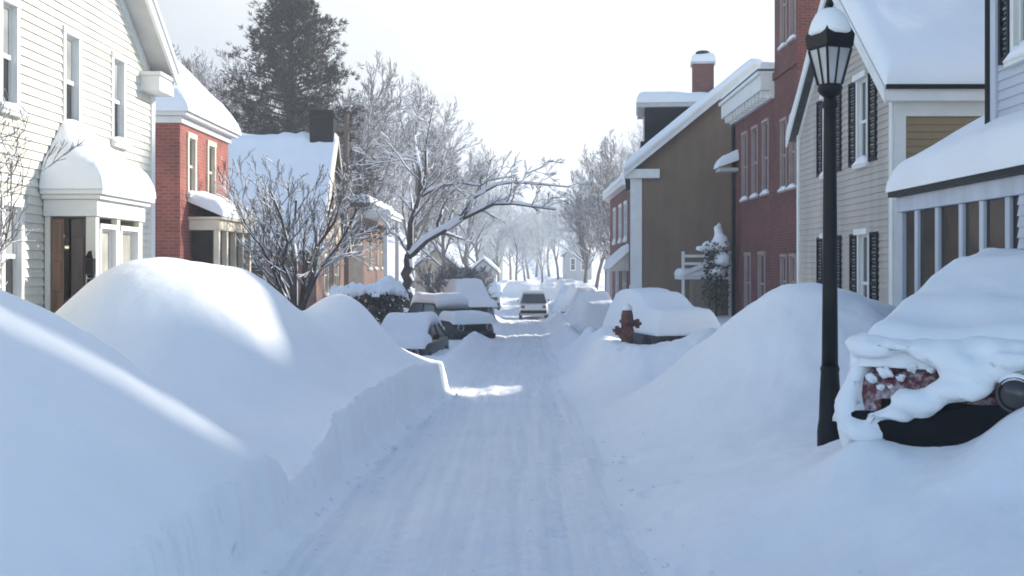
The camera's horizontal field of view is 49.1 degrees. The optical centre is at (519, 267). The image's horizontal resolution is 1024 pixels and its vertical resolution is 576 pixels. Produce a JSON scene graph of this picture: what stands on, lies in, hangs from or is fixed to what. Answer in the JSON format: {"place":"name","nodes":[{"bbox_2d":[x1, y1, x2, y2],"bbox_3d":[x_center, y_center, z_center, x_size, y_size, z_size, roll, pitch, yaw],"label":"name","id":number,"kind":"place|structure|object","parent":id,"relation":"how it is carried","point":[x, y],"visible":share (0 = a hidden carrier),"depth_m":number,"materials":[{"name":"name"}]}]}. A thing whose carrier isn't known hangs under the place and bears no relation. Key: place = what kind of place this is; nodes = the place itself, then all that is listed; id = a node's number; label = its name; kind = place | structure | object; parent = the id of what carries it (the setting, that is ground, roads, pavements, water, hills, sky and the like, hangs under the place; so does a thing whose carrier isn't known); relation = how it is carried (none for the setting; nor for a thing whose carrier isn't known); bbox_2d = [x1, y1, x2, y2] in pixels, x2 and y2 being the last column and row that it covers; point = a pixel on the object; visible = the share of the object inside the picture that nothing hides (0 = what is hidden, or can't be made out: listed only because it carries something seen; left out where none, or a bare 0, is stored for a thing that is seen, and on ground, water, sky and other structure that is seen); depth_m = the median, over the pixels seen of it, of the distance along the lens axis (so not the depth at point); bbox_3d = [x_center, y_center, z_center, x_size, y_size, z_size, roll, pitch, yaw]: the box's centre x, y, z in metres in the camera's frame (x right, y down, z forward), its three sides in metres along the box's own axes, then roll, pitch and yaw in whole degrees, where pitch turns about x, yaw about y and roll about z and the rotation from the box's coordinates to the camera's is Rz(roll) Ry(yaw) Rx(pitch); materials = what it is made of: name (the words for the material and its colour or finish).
{"place":"outdoors","nodes":[
{"label":"outdoors","id":0,"kind":"place"},
{"bbox_2d":[275,297,654,575],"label":"snowy road","id":1,"kind":"structure","parent":0,"point":[503,458],"depth_m":10.84,"materials":[{"name":"snow"}]},
{"bbox_2d":[517,290,548,318],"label":"driving car","id":2,"kind":"object","parent":1,"relation":"on","point":[533,302],"visible":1,"depth_m":69.96,"materials":[{"name":"white paint"}]},
{"bbox_2d":[262,371,860,573],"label":"snow crumbs","id":3,"kind":"object","parent":1,"relation":"on","point":[395,447],"visible":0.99,"depth_m":11.26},
{"bbox_2d":[156,0,774,250],"label":"sky","id":4,"kind":"structure","parent":0,"point":[550,79],"materials":[{"name":"white"}]},
{"bbox_2d":[261,250,732,575],"bbox_3d":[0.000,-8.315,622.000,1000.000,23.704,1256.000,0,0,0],"label":"snow ground","id":5,"kind":"structure","parent":0,"point":[588,358],"depth_m":20.28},
{"bbox_2d":[0,89,85,287],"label":"bare tree","id":6,"kind":"object","parent":5,"relation":"on","point":[11,216],"visible":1,"depth_m":11.10,"materials":[{"name":"brown plant"}]},
{"bbox_2d":[0,0,179,312],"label":"white house","id":7,"kind":"structure","parent":5,"relation":"on","point":[100,75],"depth_m":14.90,"materials":[{"name":"paint"}]},
{"bbox_2d":[0,0,25,117],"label":"window","id":8,"kind":"structure","parent":7,"relation":"in","point":[9,9],"depth_m":13.71,"materials":[{"name":"white paint"}]},
{"bbox_2d":[0,197,25,299],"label":"window","id":9,"kind":"structure","parent":7,"relation":"in","point":[13,269],"depth_m":13.82,"materials":[{"name":"white paint"}]},
{"bbox_2d":[61,25,82,123],"bbox_3d":[-6.202,-2.568,15.445,0.215,1.436,0.660,0,0,0],"label":"window","id":10,"kind":"structure","parent":7,"relation":"in","point":[71,40],"depth_m":15.60,"materials":[{"name":"white paint"}]},
{"bbox_2d":[110,51,130,149],"bbox_3d":[-6.202,-2.568,17.240,0.215,1.436,0.650,0,0,0],"label":"window","id":11,"kind":"structure","parent":7,"relation":"in","point":[118,65],"depth_m":17.38,"materials":[{"name":"white paint"}]},
{"bbox_2d":[0,289,314,575],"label":"snow bank","id":12,"kind":"structure","parent":5,"relation":"on","point":[113,462],"depth_m":7.10,"materials":[{"name":"snow"}]},
{"bbox_2d":[155,60,256,271],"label":"brick house","id":13,"kind":"structure","parent":5,"relation":"on","point":[197,128],"depth_m":25.38,"materials":[{"name":"red brick"}]},
{"bbox_2d":[186,132,197,196],"bbox_3d":[-7.502,-2.332,25.540,0.215,1.465,0.740,0,0,0],"label":"window","id":14,"kind":"structure","parent":13,"relation":"in","point":[192,139],"depth_m":25.74,"materials":[{"name":"beige paint"}]},
{"bbox_2d":[206,140,216,193],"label":"window","id":15,"kind":"structure","parent":13,"relation":"in","point":[211,146],"depth_m":27.37,"materials":[{"name":"beige paint"}]},
{"bbox_2d":[179,47,275,131],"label":"bare tree","id":16,"kind":"object","parent":5,"relation":"on","point":[203,76],"visible":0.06,"depth_m":75.75,"materials":[{"name":"grey plant"}]},
{"bbox_2d":[55,257,415,517],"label":"snow bank","id":17,"kind":"structure","parent":5,"relation":"on","point":[315,406],"depth_m":11.91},
{"bbox_2d":[181,46,308,133],"bbox_3d":[-14.216,-4.772,59.743,7.990,14.102,6.066,0,0,-16],"label":"bare tree","id":18,"kind":"object","parent":5,"relation":"on","point":[196,70],"visible":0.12,"depth_m":58.69,"materials":[{"name":"grey plant"}]},
{"bbox_2d":[228,110,351,309],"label":"gabled house","id":19,"kind":"structure","parent":5,"relation":"on","point":[301,153],"depth_m":40.52,"materials":[{"name":"brown brick"}]},
{"bbox_2d":[244,259,266,281],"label":"window","id":20,"kind":"structure","parent":19,"relation":"in","point":[253,269],"depth_m":38.55,"materials":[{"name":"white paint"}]},
{"bbox_2d":[323,254,328,295],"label":"window","id":21,"kind":"structure","parent":19,"relation":"in","point":[326,276],"depth_m":40.66,"materials":[{"name":"beige paint"}]},
{"bbox_2d":[334,260,338,286],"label":"window","id":22,"kind":"structure","parent":19,"relation":"in","point":[336,270],"depth_m":42.91,"materials":[{"name":"glass"}]},
{"bbox_2d":[213,148,386,310],"bbox_3d":[-5.494,-0.621,27.408,4.418,4.736,3.947,0,0,0],"label":"bare tree","id":23,"kind":"object","parent":5,"relation":"on","point":[264,248],"visible":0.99,"depth_m":27.32,"materials":[{"name":"brown plant"}]},
{"bbox_2d":[206,0,395,246],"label":"pine tree","id":24,"kind":"object","parent":5,"relation":"on","point":[292,14],"visible":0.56,"depth_m":47.78,"materials":[{"name":"green plant"}]},
{"bbox_2d":[255,51,388,199],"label":"bare tree","id":25,"kind":"object","parent":5,"relation":"on","point":[353,97],"visible":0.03,"depth_m":77.23,"materials":[{"name":"grey plant"}]},
{"bbox_2d":[278,30,415,185],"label":"bare tree","id":26,"kind":"object","parent":5,"relation":"on","point":[389,103],"visible":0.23,"depth_m":70.37,"materials":[{"name":"grey plant"}]},
{"bbox_2d":[337,114,358,285],"bbox_3d":[-7.200,-1.900,46.500,1.000,9.001,0.260,0,0,0],"label":"utility pole","id":27,"kind":"object","parent":5,"relation":"on","point":[346,260],"visible":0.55,"depth_m":46.42,"materials":[{"name":"brown wood"}]},
{"bbox_2d":[319,94,412,226],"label":"bare tree","id":28,"kind":"object","parent":5,"relation":"on","point":[385,160],"visible":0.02,"depth_m":88.46,"materials":[{"name":"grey plant"}]},
{"bbox_2d":[329,275,409,325],"bbox_3d":[-4.860,1.124,35.976,2.621,1.791,1.687,0,0,0],"label":"hedge","id":29,"kind":"object","parent":5,"relation":"on","point":[380,292],"visible":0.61,"depth_m":35.57,"materials":[{"name":"green plant"}]},
{"bbox_2d":[339,104,404,210],"bbox_3d":[-8.605,-3.238,58.425,4.136,10.764,6.953,0,0,19],"label":"bare tree","id":30,"kind":"object","parent":5,"relation":"on","point":[368,142],"visible":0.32,"depth_m":58.64,"materials":[{"name":"grey plant"}]},
{"bbox_2d":[335,87,415,205],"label":"bare tree","id":31,"kind":"object","parent":5,"relation":"on","point":[386,171],"visible":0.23,"depth_m":67.54,"materials":[{"name":"grey plant"}]},
{"bbox_2d":[350,194,402,306],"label":"corner house","id":32,"kind":"structure","parent":5,"relation":"on","point":[362,273],"depth_m":53.64,"materials":[{"name":"paint"}]},
{"bbox_2d":[303,294,453,420],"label":"snow bank","id":33,"kind":"structure","parent":5,"relation":"on","point":[425,383],"depth_m":16.78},
{"bbox_2d":[363,80,423,207],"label":"bare tree","id":34,"kind":"object","parent":5,"relation":"on","point":[404,170],"visible":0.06,"depth_m":95.94,"materials":[{"name":"grey plant"}]},
{"bbox_2d":[381,312,448,355],"bbox_3d":[-3.300,2.168,33.495,2.012,1.703,4.590,0,0,6],"label":"parked car","id":35,"kind":"object","parent":5,"relation":"on","point":[422,333],"visible":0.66,"depth_m":32.76,"materials":[{"name":"paint"}]},
{"bbox_2d":[388,127,448,287],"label":"bare tree","id":36,"kind":"object","parent":5,"relation":"on","point":[413,285],"visible":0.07,"depth_m":117.54,"materials":[{"name":"grey plant"}]},
{"bbox_2d":[380,70,482,243],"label":"bare tree","id":37,"kind":"object","parent":5,"relation":"on","point":[424,216],"visible":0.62,"depth_m":78.57,"materials":[{"name":"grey plant"}]},
{"bbox_2d":[405,114,469,255],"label":"bare tree","id":38,"kind":"object","parent":5,"relation":"on","point":[432,221],"visible":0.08,"depth_m":101.94,"materials":[{"name":"grey plant"}]},
{"bbox_2d":[413,244,463,291],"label":"house","id":39,"kind":"structure","parent":5,"relation":"on","point":[435,255],"depth_m":96.00,"materials":[{"name":"concrete"}]},
{"bbox_2d":[392,125,494,278],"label":"bare tree","id":40,"kind":"object","parent":5,"relation":"on","point":[445,219],"visible":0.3,"depth_m":91.83,"materials":[{"name":"grey plant"}]},
{"bbox_2d":[413,252,487,292],"bbox_3d":[-3.574,1.240,57.969,3.614,4.257,3.327,0,0,10],"label":"bush","id":41,"kind":"object","parent":5,"relation":"on","point":[440,276],"visible":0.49,"depth_m":57.51,"materials":[{"name":"grey plant"}]},
{"bbox_2d":[407,292,495,339],"bbox_3d":[-2.748,1.959,42.996,2.050,2.003,4.590,0,0,-30],"label":"parked car","id":42,"kind":"object","parent":5,"relation":"on","point":[460,319],"visible":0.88,"depth_m":41.51,"materials":[{"name":"paint"}]},
{"bbox_2d":[435,278,497,318],"bbox_3d":[-2.898,1.713,56.995,2.192,2.395,5.090,0,0,-20],"label":"parked car","id":43,"kind":"object","parent":5,"relation":"on","point":[474,291],"visible":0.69,"depth_m":55.59,"materials":[{"name":"grey paint"}]},
{"bbox_2d":[352,93,592,307],"bbox_3d":[-1.964,-2.627,45.114,9.878,8.552,4.968,0,0,0],"label":"bare tree","id":44,"kind":"object","parent":5,"relation":"on","point":[468,210],"visible":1,"depth_m":44.88,"materials":[{"name":"brown plant"}]},
{"bbox_2d":[453,260,494,296],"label":"bush","id":45,"kind":"object","parent":5,"relation":"on","point":[484,276],"visible":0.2,"depth_m":69.90,"materials":[{"name":"grey plant"}]},
{"bbox_2d":[441,145,516,272],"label":"bare tree","id":46,"kind":"object","parent":5,"relation":"on","point":[480,198],"visible":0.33,"depth_m":111.62,"materials":[{"name":"grey plant"}]},
{"bbox_2d":[445,163,513,262],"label":"bare tree","id":47,"kind":"object","parent":5,"relation":"on","point":[476,250],"visible":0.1,"depth_m":129.76,"materials":[{"name":"grey plant"}]},
{"bbox_2d":[470,256,499,281],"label":"house","id":48,"kind":"structure","parent":5,"relation":"on","point":[482,261],"depth_m":122.00,"materials":[{"name":"grey paint"}]},
{"bbox_2d":[474,241,505,280],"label":"house","id":49,"kind":"structure","parent":5,"relation":"on","point":[501,268],"depth_m":168.00,"materials":[{"name":"white paint"}]},
{"bbox_2d":[486,277,500,309],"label":"parked car","id":50,"kind":"object","parent":5,"relation":"on","point":[496,295],"visible":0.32,"depth_m":82.00,"materials":[{"name":"white paint"}]},
{"bbox_2d":[474,211,523,281],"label":"bare tree","id":51,"kind":"object","parent":5,"relation":"on","point":[500,238],"visible":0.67,"depth_m":139.54,"materials":[{"name":"grey plant"}]},
{"bbox_2d":[478,185,528,264],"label":"bare tree","id":52,"kind":"object","parent":5,"relation":"on","point":[505,211],"visible":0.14,"depth_m":156.19,"materials":[{"name":"grey plant"}]},
{"bbox_2d":[493,206,535,279],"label":"bare tree","id":53,"kind":"object","parent":5,"relation":"on","point":[510,270],"visible":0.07,"depth_m":178.01,"materials":[{"name":"grey plant"}]},
{"bbox_2d":[496,206,540,280],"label":"bare tree","id":54,"kind":"object","parent":5,"relation":"on","point":[513,247],"visible":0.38,"depth_m":149.79,"materials":[{"name":"grey plant"}]},
{"bbox_2d":[501,281,538,297],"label":"parked car","id":55,"kind":"object","parent":5,"relation":"on","point":[514,289],"visible":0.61,"depth_m":111.51,"materials":[{"name":"grey paint"}]},
{"bbox_2d":[509,208,538,280],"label":"bare tree","id":56,"kind":"object","parent":5,"relation":"on","point":[522,242],"visible":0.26,"depth_m":166.23,"materials":[{"name":"grey plant"}]},
{"bbox_2d":[507,192,540,278],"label":"bare tree","id":57,"kind":"object","parent":5,"relation":"on","point":[527,269],"visible":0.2,"depth_m":191.81,"materials":[{"name":"grey plant"}]},
{"bbox_2d":[512,208,555,282],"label":"bare tree","id":58,"kind":"object","parent":5,"relation":"on","point":[537,244],"visible":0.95,"depth_m":139.03,"materials":[{"name":"grey plant"}]},
{"bbox_2d":[526,185,551,276],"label":"bare tree","id":59,"kind":"object","parent":5,"relation":"on","point":[536,271],"visible":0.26,"depth_m":205.10,"materials":[{"name":"grey plant"}]},
{"bbox_2d":[539,282,555,299],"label":"parked car","id":60,"kind":"object","parent":5,"relation":"on","point":[548,288],"visible":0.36,"depth_m":101.99,"materials":[{"name":"grey paint"}]},
{"bbox_2d":[532,188,568,279],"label":"bare tree","id":61,"kind":"object","parent":5,"relation":"on","point":[548,213],"visible":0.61,"depth_m":150.88,"materials":[{"name":"grey plant"}]},
{"bbox_2d":[537,191,574,276],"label":"bare tree","id":62,"kind":"object","parent":5,"relation":"on","point":[548,250],"visible":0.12,"depth_m":172.06,"materials":[{"name":"grey plant"}]},
{"bbox_2d":[552,287,567,311],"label":"snowbank","id":63,"kind":"object","parent":5,"relation":"on","point":[560,298],"visible":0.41,"depth_m":81.90,"materials":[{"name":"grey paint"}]},
{"bbox_2d":[550,279,575,300],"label":"parked car","id":64,"kind":"object","parent":5,"relation":"on","point":[563,283],"visible":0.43,"depth_m":93.65,"materials":[{"name":"grey paint"}]},
{"bbox_2d":[539,168,600,282],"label":"bare tree","id":65,"kind":"object","parent":5,"relation":"on","point":[561,236],"visible":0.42,"depth_m":135.79,"materials":[{"name":"grey plant"}]},
{"bbox_2d":[560,283,590,310],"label":"parked car","id":66,"kind":"object","parent":5,"relation":"on","point":[565,304],"visible":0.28,"depth_m":74.78,"materials":[{"name":"grey paint"}]},
{"bbox_2d":[560,240,593,280],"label":"house","id":67,"kind":"structure","parent":5,"relation":"on","point":[573,266],"depth_m":150.00,"materials":[{"name":"grey paint"}]},
{"bbox_2d":[553,184,602,282],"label":"bare tree","id":68,"kind":"object","parent":5,"relation":"on","point":[580,236],"visible":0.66,"depth_m":96.22,"materials":[{"name":"grey plant"}]},
{"bbox_2d":[567,291,611,332],"bbox_3d":[3.350,1.971,50.000,2.320,1.898,4.900,0,0,-3],"label":"snow bank","id":69,"kind":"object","parent":5,"relation":"on","point":[590,308],"visible":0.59,"depth_m":48.06,"materials":[{"name":"snow"}]},
{"bbox_2d":[568,160,620,259],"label":"bare tree","id":70,"kind":"object","parent":5,"relation":"on","point":[598,232],"visible":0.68,"depth_m":75.52,"materials":[{"name":"grey plant"}]},
{"bbox_2d":[568,145,625,239],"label":"bare tree","id":71,"kind":"object","parent":5,"relation":"on","point":[576,186],"visible":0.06,"depth_m":121.20,"materials":[{"name":"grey plant"}]},
{"bbox_2d":[561,128,634,229],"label":"bare tree","id":72,"kind":"object","parent":5,"relation":"on","point":[603,157],"visible":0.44,"depth_m":96.70,"materials":[{"name":"grey plant"}]},
{"bbox_2d":[578,162,624,290],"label":"bare tree","id":73,"kind":"object","parent":5,"relation":"on","point":[602,259],"visible":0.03,"depth_m":103.84,"materials":[{"name":"grey plant"}]},
{"bbox_2d":[603,230,609,295],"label":"house","id":74,"kind":"structure","parent":5,"relation":"on","point":[608,281],"depth_m":88.74,"materials":[{"name":"grey paint"}]},
{"bbox_2d":[602,172,629,300],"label":"brick house","id":75,"kind":"structure","parent":5,"relation":"on","point":[617,262],"depth_m":57.81,"materials":[{"name":"brick"}]},
{"bbox_2d":[612,207,615,244],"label":"window","id":76,"kind":"structure","parent":75,"relation":"in","point":[614,209],"depth_m":62.92,"materials":[{"name":"white paint"}]},
{"bbox_2d":[617,203,621,243],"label":"window","id":77,"kind":"structure","parent":75,"relation":"in","point":[619,241],"depth_m":59.45,"materials":[{"name":"white paint"}]},
{"bbox_2d":[622,200,626,241],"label":"window","id":78,"kind":"structure","parent":75,"relation":"in","point":[625,202],"depth_m":56.41,"materials":[{"name":"white paint"}]},
{"bbox_2d":[594,122,642,176],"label":"bare tree","id":79,"kind":"object","parent":5,"relation":"on","point":[635,143],"visible":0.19,"depth_m":110.18,"materials":[{"name":"grey plant"}]},
{"bbox_2d":[613,304,641,343],"bbox_3d":[1.962,1.063,20.445,0.520,0.822,0.410,0,0,0],"label":"fire hydrant","id":80,"kind":"object","parent":5,"relation":"on","point":[628,324],"visible":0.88,"depth_m":20.41,"materials":[{"name":"red metal"}]},
{"bbox_2d":[602,287,720,344],"bbox_3d":[3.351,1.292,26.996,1.602,1.615,3.951,0,0,-14],"label":"parked car","id":81,"kind":"object","parent":5,"relation":"on","point":[662,315],"visible":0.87,"depth_m":25.78,"materials":[{"name":"paint"}]},
{"bbox_2d":[624,50,763,315],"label":"brown house","id":82,"kind":"structure","parent":5,"relation":"on","point":[677,186],"depth_m":38.83,"materials":[{"name":"paint"}]},
{"bbox_2d":[674,251,730,315],"bbox_3d":[6.150,0.675,37.665,1.740,2.450,1.470,0,0,0],"label":"side porch","id":83,"kind":"object","parent":5,"relation":"on","point":[683,273],"visible":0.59,"depth_m":36.95,"materials":[{"name":"white paint"}]},
{"bbox_2d":[696,223,731,316],"bbox_3d":[6.262,0.206,35.999,0.965,3.325,0.993,0,0,-43],"label":"snowy shrub","id":84,"kind":"object","parent":5,"relation":"on","point":[719,243],"visible":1,"depth_m":35.86,"materials":[{"name":"green plant"}]},
{"bbox_2d":[583,282,895,496],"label":"snow bank","id":85,"kind":"structure","parent":5,"relation":"on","point":[741,387],"depth_m":13.65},
{"bbox_2d":[714,62,774,316],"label":"brick row house","id":86,"kind":"structure","parent":5,"relation":"on","point":[746,103],"depth_m":33.65,"materials":[{"name":"red brick"}]},
{"bbox_2d":[739,130,747,202],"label":"window","id":87,"kind":"structure","parent":86,"relation":"in","point":[744,136],"depth_m":35.08,"materials":[{"name":"glass"}]},
{"bbox_2d":[744,252,750,307],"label":"window","id":88,"kind":"structure","parent":86,"relation":"in","point":[747,255],"depth_m":34.71,"materials":[{"name":"glass"}]},
{"bbox_2d":[749,124,757,199],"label":"window","id":89,"kind":"structure","parent":86,"relation":"in","point":[754,130],"depth_m":33.59,"materials":[{"name":"grey paint"}]},
{"bbox_2d":[757,251,765,298],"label":"window","id":90,"kind":"structure","parent":86,"relation":"in","point":[761,254],"depth_m":32.62,"materials":[{"name":"pink paint"}]},
{"bbox_2d":[759,117,768,196],"bbox_3d":[7.002,-3.140,31.875,0.215,2.181,0.850,0,0,0],"label":"window","id":91,"kind":"structure","parent":86,"relation":"in","point":[765,123],"depth_m":32.09,"materials":[{"name":"pink paint"}]},
{"bbox_2d":[772,0,820,287],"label":"brick building","id":92,"kind":"structure","parent":5,"relation":"on","point":[793,19],"depth_m":29.31,"materials":[{"name":"red brick"}]},
{"bbox_2d":[777,0,786,51],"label":"window","id":93,"kind":"structure","parent":92,"relation":"in","point":[783,3],"depth_m":29.90,"materials":[{"name":"pink paint"}]},
{"bbox_2d":[777,116,786,192],"bbox_3d":[7.002,-2.984,29.675,0.215,1.969,0.730,0,0,0],"label":"window","id":94,"kind":"structure","parent":92,"relation":"in","point":[783,122],"depth_m":29.92,"materials":[{"name":"pink paint"}]},
{"bbox_2d":[779,254,786,285],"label":"window","id":95,"kind":"structure","parent":92,"relation":"in","point":[783,257],"depth_m":29.92,"materials":[{"name":"glass"}]},
{"bbox_2d":[786,0,795,43],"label":"window","id":96,"kind":"structure","parent":92,"relation":"in","point":[792,3],"depth_m":28.92,"materials":[{"name":"pink paint"}]},
{"bbox_2d":[786,114,795,190],"bbox_3d":[7.002,-2.984,28.700,0.215,1.969,0.680,0,0,0],"label":"window","id":97,"kind":"structure","parent":92,"relation":"in","point":[792,145],"depth_m":28.92,"materials":[{"name":"grey paint"}]},
{"bbox_2d":[788,253,795,283],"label":"window","id":98,"kind":"structure","parent":92,"relation":"in","point":[792,257],"depth_m":28.92,"materials":[{"name":"glass"}]},
{"bbox_2d":[634,407,1023,575],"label":"snow bank","id":99,"kind":"structure","parent":5,"relation":"on","point":[881,507],"depth_m":7.73,"materials":[{"name":"snow"}]},
{"bbox_2d":[805,0,854,445],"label":"street lamp","id":100,"kind":"object","parent":99,"relation":"on","point":[829,37],"visible":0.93,"depth_m":10.24,"materials":[{"name":"black metal"}]},
{"bbox_2d":[785,0,984,306],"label":"tan house","id":101,"kind":"structure","parent":5,"relation":"on","point":[913,84],"depth_m":18.92,"materials":[{"name":"paint"}]},
{"bbox_2d":[819,95,823,178],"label":"window","id":102,"kind":"structure","parent":101,"relation":"in","point":[821,98],"depth_m":22.09,"materials":[{"name":"white paint"}]},
{"bbox_2d":[851,69,869,169],"bbox_3d":[6.002,-2.577,19.550,0.215,1.654,0.780,0,0,0],"label":"window","id":103,"kind":"structure","parent":101,"relation":"in","point":[860,78],"depth_m":19.76,"materials":[{"name":"white paint"}]},
{"bbox_2d":[853,228,871,297],"bbox_3d":[6.002,0.258,19.475,0.215,1.884,0.790,0,0,0],"label":"window","id":104,"kind":"structure","parent":101,"relation":"in","point":[862,239],"depth_m":19.72,"materials":[{"name":"white paint"}]},
{"bbox_2d":[833,248,1023,446],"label":"parked car","id":105,"kind":"object","parent":5,"relation":"on","point":[937,359],"visible":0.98,"depth_m":8.43,"materials":[{"name":"red paint"}]},
{"bbox_2d":[885,0,1023,303],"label":"blue house","id":106,"kind":"structure","parent":5,"relation":"on","point":[958,193],"depth_m":12.59,"materials":[{"name":"grey paint"}]},
{"bbox_2d":[1003,0,1023,67],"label":"window","id":107,"kind":"structure","parent":106,"relation":"in","point":[1015,57],"depth_m":12.18,"materials":[{"name":"white paint"}]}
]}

